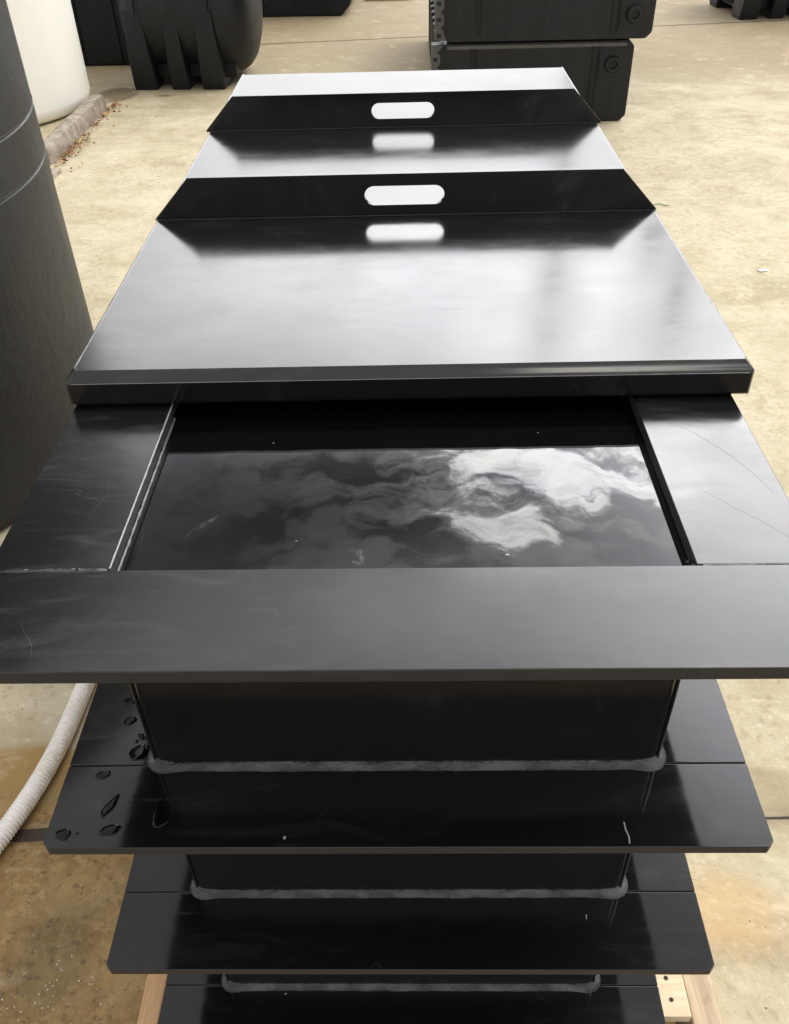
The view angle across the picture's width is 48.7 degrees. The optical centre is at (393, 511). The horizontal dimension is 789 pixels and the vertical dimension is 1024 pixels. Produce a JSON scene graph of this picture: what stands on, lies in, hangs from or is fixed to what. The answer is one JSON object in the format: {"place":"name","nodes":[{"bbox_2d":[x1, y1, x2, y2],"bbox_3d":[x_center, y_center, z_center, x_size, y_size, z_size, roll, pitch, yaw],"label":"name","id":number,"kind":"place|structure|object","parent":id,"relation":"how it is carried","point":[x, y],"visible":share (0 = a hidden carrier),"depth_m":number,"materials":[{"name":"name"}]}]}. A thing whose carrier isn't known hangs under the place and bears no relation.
{"place":"outdoors","nodes":[
{"label":"outdoors","id":0,"kind":"place"},
{"bbox_2d":[0,0,788,1023],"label":"ground","id":1,"kind":"structure","parent":0,"point":[698,136],"depth_m":4.05,"materials":[{"name":"concrete"}]},
{"bbox_2d":[0,0,93,529],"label":"upright tank","id":2,"kind":"object","parent":1,"relation":"on","point":[46,330],"visible":0.76,"depth_m":2.45,"materials":[{"name":"black plastic"}]},
{"bbox_2d":[0,683,94,853],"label":"corrugated hose","id":3,"kind":"object","parent":1,"relation":"on","point":[14,818],"visible":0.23,"depth_m":1.88,"materials":[{"name":"white plastic"}]},
{"bbox_2d":[6,0,89,123],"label":"white tank","id":4,"kind":"object","parent":1,"relation":"on","point":[47,39],"visible":0.67,"depth_m":5.67,"materials":[{"name":"white plastic"}]},
{"bbox_2d":[51,168,61,178],"bbox_3d":[-1.968,-1.926,4.977,0.082,0.031,0.212,5,40,8],"label":"mortar chunk","id":5,"kind":"object","parent":1,"relation":"on","point":[56,172],"visible":0.34,"depth_m":5.00,"materials":[{"name":"grey concrete"}]},
{"bbox_2d":[1,900,117,1023],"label":"gravel grit","id":6,"kind":"object","parent":1,"relation":"on","point":[53,985],"visible":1,"depth_m":1.56,"materials":[{"name":"brown pale stone"}]},
{"bbox_2d":[43,94,106,164],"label":"mortar kerb","id":7,"kind":"structure","parent":1,"relation":"on","point":[72,127],"depth_m":5.53,"materials":[{"name":"grey concrete"}]},
{"bbox_2d":[54,91,138,183],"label":"leaf litter","id":8,"kind":"object","parent":1,"relation":"on","point":[70,149],"visible":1,"depth_m":5.45,"materials":[{"name":"brown plant"}]},
{"bbox_2d":[70,0,129,65],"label":"square tank","id":9,"kind":"object","parent":1,"relation":"on","point":[101,35],"visible":0.2,"depth_m":6.94,"materials":[{"name":"black plastic"}]},
{"bbox_2d":[117,0,262,89],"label":"horizontal tank","id":10,"kind":"object","parent":1,"relation":"on","point":[184,44],"visible":1,"depth_m":6.23,"materials":[{"name":"black plastic"}]},
{"bbox_2d":[262,0,351,16],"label":"square tank","id":11,"kind":"object","parent":1,"relation":"on","point":[283,8],"visible":0.68,"depth_m":8.48,"materials":[{"name":"black plastic"}]},
{"bbox_2d":[137,974,690,1023],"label":"wooden pallet","id":12,"kind":"object","parent":1,"relation":"on","point":[674,999],"visible":0.03,"depth_m":1.39,"materials":[{"name":"brown wood"}]},
{"bbox_2d":[0,394,788,1023],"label":"rectangular tank","id":13,"kind":"object","parent":12,"relation":"on","point":[452,794],"visible":0.47,"depth_m":0.97,"materials":[{"name":"plastic"}]},
{"bbox_2d":[55,828,70,840],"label":"water puddle","id":14,"kind":"object","parent":13,"relation":"on","point":[63,834],"visible":1,"depth_m":0.95,"materials":[{"name":"clear liquid"}]},
{"bbox_2d":[95,770,110,779],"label":"water puddle","id":15,"kind":"object","parent":13,"relation":"on","point":[103,774],"visible":1,"depth_m":1.01,"materials":[{"name":"clear liquid"}]},
{"bbox_2d":[100,793,119,818],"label":"water puddle","id":16,"kind":"object","parent":13,"relation":"on","point":[108,807],"visible":1,"depth_m":0.98,"materials":[{"name":"clear liquid"}]},
{"bbox_2d":[99,824,121,835],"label":"water puddle","id":17,"kind":"object","parent":13,"relation":"on","point":[110,830],"visible":1,"depth_m":0.96,"materials":[{"name":"clear liquid"}]},
{"bbox_2d":[75,705,149,834],"bbox_3d":[-0.315,0.297,1.022,0.065,0.002,0.177,-1,39,1],"label":"water splash","id":18,"kind":"object","parent":13,"relation":"on","point":[141,736],"visible":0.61,"depth_m":1.05,"materials":[{"name":"clear liquid"}]},
{"bbox_2d":[124,697,134,703],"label":"water puddle","id":19,"kind":"object","parent":13,"relation":"on","point":[129,700],"visible":0.79,"depth_m":1.09,"materials":[{"name":"clear liquid"}]},
{"bbox_2d":[123,716,137,725],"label":"water puddle","id":20,"kind":"object","parent":13,"relation":"on","point":[131,720],"visible":1,"depth_m":1.07,"materials":[{"name":"clear liquid"}]},
{"bbox_2d":[129,744,149,760],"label":"water puddle","id":21,"kind":"object","parent":13,"relation":"on","point":[139,752],"visible":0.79,"depth_m":1.03,"materials":[{"name":"clear liquid"}]},
{"bbox_2d":[153,800,169,827],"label":"water puddle","id":22,"kind":"object","parent":13,"relation":"on","point":[161,813],"visible":1,"depth_m":0.97,"materials":[{"name":"clear liquid"}]},
{"bbox_2d":[120,396,686,570],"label":"water","id":23,"kind":"structure","parent":13,"relation":"in","point":[447,483],"depth_m":0.98,"materials":[{"name":"black liquid"}]},
{"bbox_2d":[206,67,600,131],"bbox_3d":[0.021,-0.975,2.018,0.833,0.113,0.503,-1,39,1],"label":"lid panel","id":24,"kind":"object","parent":13,"relation":"on","point":[410,99],"visible":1,"depth_m":1.83,"materials":[{"name":"plastic"}]},
{"bbox_2d":[155,123,655,220],"bbox_3d":[0.020,-0.658,1.631,0.833,0.113,0.503,-1,39,1],"label":"lid panel","id":25,"kind":"object","parent":13,"relation":"on","point":[458,170],"visible":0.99,"depth_m":1.45,"materials":[{"name":"painted steel"},{"name":"metal"}]},
{"bbox_2d":[65,211,754,404],"bbox_3d":[0.019,-0.314,1.264,0.845,0.046,0.506,-1,39,1],"label":"lid panel","id":26,"kind":"object","parent":13,"relation":"on","point":[571,304],"visible":1,"depth_m":1.17,"materials":[{"name":"painted steel"},{"name":"metal"}]},
{"bbox_2d":[429,0,633,120],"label":"rectangular truck tank","id":27,"kind":"object","parent":1,"relation":"on","point":[598,71],"visible":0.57,"depth_m":5.37,"materials":[{"name":"black plastic"}]},
{"bbox_2d":[435,0,656,42],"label":"rectangular truck tank","id":28,"kind":"object","parent":27,"relation":"on","point":[458,21],"visible":1,"depth_m":5.20,"materials":[{"name":"black plastic"}]},
{"bbox_2d":[675,975,721,1023],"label":"timber plank","id":29,"kind":"object","parent":1,"relation":"on","point":[701,999],"depth_m":1.40,"materials":[{"name":"beige wood"}]},
{"bbox_2d":[710,0,788,19],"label":"horizontal tank","id":30,"kind":"object","parent":1,"relation":"on","point":[751,9],"visible":1,"depth_m":7.92,"materials":[{"name":"black plastic"}]}
]}

